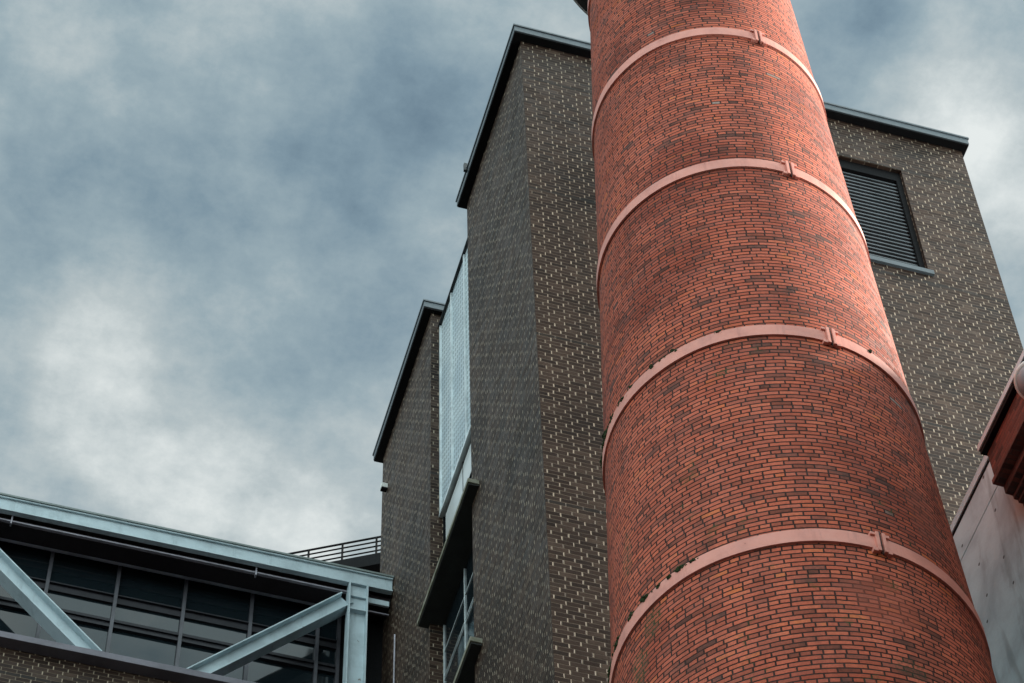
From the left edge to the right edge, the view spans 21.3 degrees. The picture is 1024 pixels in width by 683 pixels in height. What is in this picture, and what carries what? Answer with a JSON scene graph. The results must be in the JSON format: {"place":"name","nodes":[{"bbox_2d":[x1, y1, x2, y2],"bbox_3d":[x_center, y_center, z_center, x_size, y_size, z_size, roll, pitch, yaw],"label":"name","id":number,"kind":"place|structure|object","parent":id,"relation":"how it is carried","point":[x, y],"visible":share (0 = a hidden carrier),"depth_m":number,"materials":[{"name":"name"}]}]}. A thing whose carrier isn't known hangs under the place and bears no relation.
{"place":"outdoors","nodes":[
{"label":"outdoors","id":0,"kind":"place"},
{"bbox_2d":[0,492,393,682],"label":"glazed building","id":1,"kind":"structure","parent":0,"point":[89,597],"depth_m":43.10,"materials":[{"name":"grey metal"}]},
{"bbox_2d":[0,541,54,637],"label":"window","id":2,"kind":"structure","parent":1,"relation":"in","point":[37,564],"depth_m":42.76,"materials":[{"name":"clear glass"}]},
{"bbox_2d":[39,552,121,652],"bbox_3d":[-6.756,4.260,42.427,1.096,3.010,0.098,13,-57,-10],"label":"window","id":3,"kind":"structure","parent":1,"relation":"in","point":[86,590],"depth_m":42.84,"materials":[{"name":"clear glass"}]},
{"bbox_2d":[109,566,188,666],"bbox_3d":[-5.712,4.499,42.618,1.096,3.010,0.097,13,-57,-10],"label":"window","id":4,"kind":"structure","parent":1,"relation":"in","point":[150,610],"depth_m":42.89,"materials":[{"name":"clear glass"}]},
{"bbox_2d":[178,580,254,680],"bbox_3d":[-4.668,4.739,42.810,1.096,3.010,0.098,13,-57,-10],"label":"window","id":5,"kind":"structure","parent":1,"relation":"in","point":[216,618],"depth_m":43.21,"materials":[{"name":"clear glass"}]},
{"bbox_2d":[247,594,319,682],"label":"window","id":6,"kind":"structure","parent":1,"relation":"in","point":[296,661],"depth_m":43.18,"materials":[{"name":"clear glass"}]},
{"bbox_2d":[317,616,341,682],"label":"window","id":7,"kind":"structure","parent":1,"relation":"in","point":[330,633],"depth_m":43.42,"materials":[{"name":"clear glass"}]},
{"bbox_2d":[289,536,380,572],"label":"roof walkway","id":8,"kind":"structure","parent":1,"relation":"on","point":[370,562],"depth_m":50.96,"materials":[{"name":"grey metal"}]},
{"bbox_2d":[0,0,1023,561],"label":"sky","id":9,"kind":"structure","parent":0,"point":[227,227],"materials":[{"name":"grey"}]},
{"bbox_2d":[372,23,1022,682],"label":"brown brick building","id":10,"kind":"structure","parent":0,"point":[494,519],"depth_m":40.17,"materials":[{"name":"brick"}]},
{"bbox_2d":[443,443,471,545],"bbox_3d":[-0.703,2.498,40.549,0.034,2.420,2.340,13,-57,-10],"label":"recess window","id":11,"kind":"structure","parent":10,"relation":"in","point":[465,473],"depth_m":41.40,"materials":[{"name":"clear glass"}]},
{"bbox_2d":[443,548,473,682],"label":"recess window","id":12,"kind":"structure","parent":10,"relation":"in","point":[458,628],"depth_m":38.93,"materials":[{"name":"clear glass"}]},
{"bbox_2d":[977,349,1023,505],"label":"red brick building","id":13,"kind":"structure","parent":0,"point":[1000,445],"depth_m":30.89,"materials":[{"name":"brick"}]},
{"bbox_2d":[1014,361,1023,398],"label":"globe lamp","id":14,"kind":"object","parent":13,"relation":"attached to","point":[1019,379],"visible":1,"depth_m":30.54,"materials":[{"name":"grey glass"}]},
{"bbox_3d":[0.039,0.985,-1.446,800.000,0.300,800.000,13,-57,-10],"label":"ground","id":15,"kind":"structure","parent":0,"visible":0},
{"bbox_2d":[574,0,996,682],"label":"brick chimney","id":16,"kind":"object","parent":15,"relation":"on","point":[766,458],"visible":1,"depth_m":28.46,"materials":[{"name":"brick"}]},
{"bbox_2d":[607,556,697,682],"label":"moss","id":17,"kind":"object","parent":16,"relation":"on","point":[669,576],"visible":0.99,"depth_m":26.27,"materials":[{"name":"green plant"}]},
{"bbox_2d":[599,330,871,467],"bbox_3d":[2.185,0.385,29.292,3.257,0.122,1.081,-24,-59,14],"label":"moss","id":18,"kind":"object","parent":16,"relation":"on","point":[630,386],"visible":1,"depth_m":29.46,"materials":[{"name":"green plant"}]},
{"bbox_2d":[950,455,1023,682],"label":"concrete building","id":19,"kind":"structure","parent":15,"relation":"on","point":[987,527],"depth_m":31.36,"materials":[{"name":"concrete"}]}
]}

